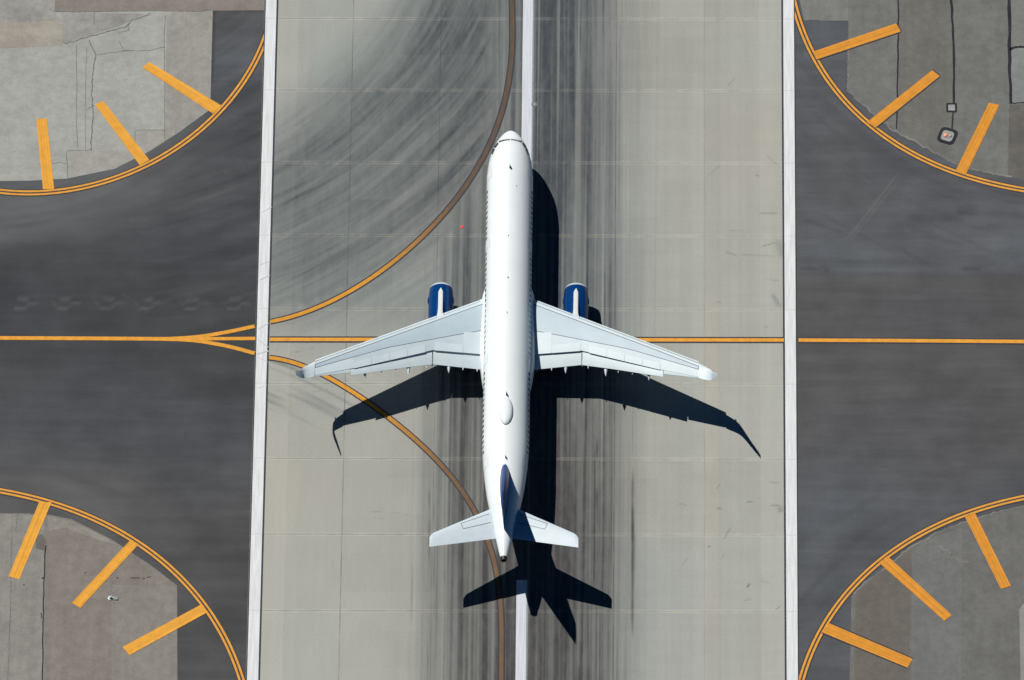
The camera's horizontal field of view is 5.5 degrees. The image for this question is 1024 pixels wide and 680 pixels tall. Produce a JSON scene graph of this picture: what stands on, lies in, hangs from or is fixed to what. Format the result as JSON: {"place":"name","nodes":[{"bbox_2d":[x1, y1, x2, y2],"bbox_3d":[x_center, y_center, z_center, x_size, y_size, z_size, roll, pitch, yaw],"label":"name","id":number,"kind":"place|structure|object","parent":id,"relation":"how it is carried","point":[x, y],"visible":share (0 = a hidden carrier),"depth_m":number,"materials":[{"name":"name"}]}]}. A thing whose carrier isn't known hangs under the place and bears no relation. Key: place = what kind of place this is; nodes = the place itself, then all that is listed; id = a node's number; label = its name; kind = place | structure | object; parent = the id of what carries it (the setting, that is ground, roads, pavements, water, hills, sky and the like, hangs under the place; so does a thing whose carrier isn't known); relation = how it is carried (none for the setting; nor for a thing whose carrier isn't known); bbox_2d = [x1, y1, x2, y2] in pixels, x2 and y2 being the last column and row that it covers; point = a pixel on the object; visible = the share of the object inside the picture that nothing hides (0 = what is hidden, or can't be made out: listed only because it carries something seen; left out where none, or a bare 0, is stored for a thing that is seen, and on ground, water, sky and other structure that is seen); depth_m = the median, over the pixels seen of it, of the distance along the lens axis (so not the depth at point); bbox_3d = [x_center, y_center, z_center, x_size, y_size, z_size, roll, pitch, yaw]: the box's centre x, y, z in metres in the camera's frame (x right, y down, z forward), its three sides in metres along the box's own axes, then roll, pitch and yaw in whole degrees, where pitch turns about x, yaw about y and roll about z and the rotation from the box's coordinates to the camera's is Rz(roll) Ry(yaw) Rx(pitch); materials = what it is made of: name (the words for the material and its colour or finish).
{"place":"outdoors","nodes":[
{"label":"outdoors","id":0,"kind":"place"},
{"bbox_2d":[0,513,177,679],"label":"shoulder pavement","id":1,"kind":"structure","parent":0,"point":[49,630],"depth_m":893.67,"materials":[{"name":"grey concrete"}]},
{"bbox_2d":[9,502,50,578],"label":"shoulder bar","id":2,"kind":"object","parent":1,"relation":"on","point":[35,525],"visible":1,"depth_m":897.64,"materials":[{"name":"paint"}]},
{"bbox_2d":[72,540,138,607],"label":"shoulder bar","id":3,"kind":"object","parent":1,"relation":"on","point":[101,577],"visible":1,"depth_m":895.61,"materials":[{"name":"paint"}]},
{"bbox_2d":[108,595,117,599],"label":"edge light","id":4,"kind":"object","parent":1,"relation":"on","point":[110,597],"visible":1,"depth_m":894.20,"materials":[{"name":"white metal"}]},
{"bbox_2d":[123,605,206,654],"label":"shoulder bar","id":5,"kind":"object","parent":1,"relation":"on","point":[162,631],"visible":1,"depth_m":892.45,"materials":[{"name":"paint"}]},
{"bbox_2d":[0,10,263,679],"bbox_3d":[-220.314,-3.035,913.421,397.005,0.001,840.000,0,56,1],"label":"taxiway","id":6,"kind":"structure","parent":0,"point":[149,443],"depth_m":908.11,"materials":[{"name":"grey asphalt"}]},
{"bbox_2d":[0,487,245,679],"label":"double edge line","id":7,"kind":"object","parent":6,"relation":"on","point":[181,578],"visible":1,"depth_m":896.56,"materials":[{"name":"yellow paint"}]},
{"bbox_2d":[0,325,254,354],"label":"taxiway line","id":8,"kind":"object","parent":6,"relation":"on","point":[203,338],"visible":1,"depth_m":908.92,"materials":[{"name":"yellow paint"}]},
{"bbox_2d":[0,31,263,195],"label":"double edge line","id":9,"kind":"object","parent":6,"relation":"on","point":[212,118],"visible":1,"depth_m":919.46,"materials":[{"name":"yellow paint"}]},
{"bbox_2d":[0,0,264,180],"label":"shoulder pavement","id":10,"kind":"structure","parent":0,"point":[66,66],"depth_m":924.32,"materials":[{"name":"grey concrete"}]},
{"bbox_2d":[36,118,53,188],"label":"shoulder bar","id":11,"kind":"object","parent":10,"relation":"on","point":[45,156],"visible":1,"depth_m":919.67,"materials":[{"name":"paint"}]},
{"bbox_2d":[95,101,148,164],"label":"shoulder bar","id":12,"kind":"object","parent":10,"relation":"on","point":[131,145],"visible":1,"depth_m":920.80,"materials":[{"name":"paint"}]},
{"bbox_2d":[143,62,220,112],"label":"shoulder bar","id":13,"kind":"object","parent":10,"relation":"on","point":[205,102],"visible":1,"depth_m":923.38,"materials":[{"name":"paint"}]},
{"bbox_2d":[246,0,784,679],"bbox_3d":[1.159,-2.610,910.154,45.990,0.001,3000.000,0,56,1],"label":"runway","id":14,"kind":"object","parent":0,"point":[656,168],"visible":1,"depth_m":908.52,"materials":[{"name":"concrete"}]},
{"bbox_2d":[246,0,277,679],"bbox_3d":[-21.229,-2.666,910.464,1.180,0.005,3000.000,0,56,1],"label":"runway edge stripe","id":15,"kind":"object","parent":14,"relation":"on","point":[254,619],"visible":1,"depth_m":908.47,"materials":[{"name":"white paint"}]},
{"bbox_2d":[269,355,504,679],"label":"taxiway line","id":16,"kind":"object","parent":14,"relation":"on","point":[432,455],"visible":1,"depth_m":900.53,"materials":[{"name":"yellow paint"}]},
{"bbox_2d":[270,0,515,323],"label":"taxiway line","id":17,"kind":"object","parent":14,"relation":"on","point":[429,229],"visible":1,"depth_m":916.74,"materials":[{"name":"yellow paint"}]},
{"bbox_2d":[295,131,716,561],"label":"airliner","id":18,"kind":"object","parent":14,"relation":"on","point":[507,334],"visible":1,"depth_m":903.31,"materials":[{"name":"white metal"}]},
{"bbox_2d":[515,580,527,679],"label":"centreline dash","id":19,"kind":"object","parent":14,"relation":"on","point":[521,630],"visible":1,"depth_m":892.05,"materials":[{"name":"white paint"}]},
{"bbox_2d":[270,336,783,342],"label":"taxiway line","id":20,"kind":"object","parent":14,"relation":"on","point":[646,339],"visible":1,"depth_m":908.28,"materials":[{"name":"yellow paint"}]},
{"bbox_2d":[522,0,534,171],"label":"centreline dash","id":21,"kind":"object","parent":14,"relation":"on","point":[527,74],"visible":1,"depth_m":923.76,"materials":[{"name":"white paint"}]},
{"bbox_2d":[781,0,798,679],"bbox_3d":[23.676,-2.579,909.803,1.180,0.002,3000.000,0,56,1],"label":"runway edge stripe","id":22,"kind":"object","parent":14,"relation":"on","point":[791,610],"visible":1,"depth_m":907.82,"materials":[{"name":"white paint"}]},
{"bbox_2d":[795,0,1023,679],"bbox_3d":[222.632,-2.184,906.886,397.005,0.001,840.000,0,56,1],"label":"taxiway","id":23,"kind":"structure","parent":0,"point":[898,443],"depth_m":907.57,"materials":[{"name":"grey asphalt"}]},
{"bbox_2d":[795,0,1023,192],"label":"double edge line","id":24,"kind":"object","parent":23,"relation":"on","point":[852,108],"visible":1,"depth_m":920.12,"materials":[{"name":"yellow paint"}]},
{"bbox_2d":[799,494,1023,679],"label":"double edge line","id":25,"kind":"object","parent":23,"relation":"on","point":[856,582],"visible":1,"depth_m":895.49,"materials":[{"name":"yellow paint"}]},
{"bbox_2d":[799,337,1023,343],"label":"taxiway line","id":26,"kind":"object","parent":23,"relation":"on","point":[910,340],"visible":1,"depth_m":907.90,"materials":[{"name":"yellow paint"}]},
{"bbox_2d":[800,0,1023,178],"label":"shoulder pavement","id":27,"kind":"structure","parent":0,"point":[971,52],"depth_m":923.76,"materials":[{"name":"grey concrete"}]},
{"bbox_2d":[813,23,901,59],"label":"shoulder bar","id":28,"kind":"object","parent":27,"relation":"on","point":[863,39],"visible":1,"depth_m":925.37,"materials":[{"name":"paint"}]},
{"bbox_2d":[867,70,939,127],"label":"shoulder bar","id":29,"kind":"object","parent":27,"relation":"on","point":[903,99],"visible":1,"depth_m":921.90,"materials":[{"name":"paint"}]},
{"bbox_2d":[937,127,957,144],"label":"pavement light","id":30,"kind":"object","parent":27,"relation":"on","point":[947,135],"visible":1,"depth_m":919.65,"materials":[{"name":"concrete"}]},
{"bbox_2d":[946,103,956,111],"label":"utility cover","id":31,"kind":"object","parent":27,"relation":"on","point":[951,107],"visible":1,"depth_m":921.36,"materials":[{"name":"concrete"}]},
{"bbox_2d":[955,103,998,173],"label":"shoulder bar","id":32,"kind":"object","parent":27,"relation":"on","point":[976,139],"visible":1,"depth_m":919.51,"materials":[{"name":"paint"}]},
{"bbox_2d":[850,505,1023,679],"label":"shoulder pavement","id":33,"kind":"structure","parent":0,"point":[978,634],"depth_m":892.68,"materials":[{"name":"concrete"}]},
{"bbox_2d":[822,622,912,667],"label":"shoulder bar","id":34,"kind":"object","parent":33,"relation":"on","point":[841,634],"visible":1,"depth_m":890.85,"materials":[{"name":"paint"}]},
{"bbox_2d":[879,556,950,620],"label":"shoulder bar","id":35,"kind":"object","parent":33,"relation":"on","point":[909,583],"visible":1,"depth_m":893.98,"materials":[{"name":"paint"}]},
{"bbox_2d":[964,512,1010,588],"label":"shoulder bar","id":36,"kind":"object","parent":33,"relation":"on","point":[986,548],"visible":1,"depth_m":896.01,"materials":[{"name":"paint"}]}
]}

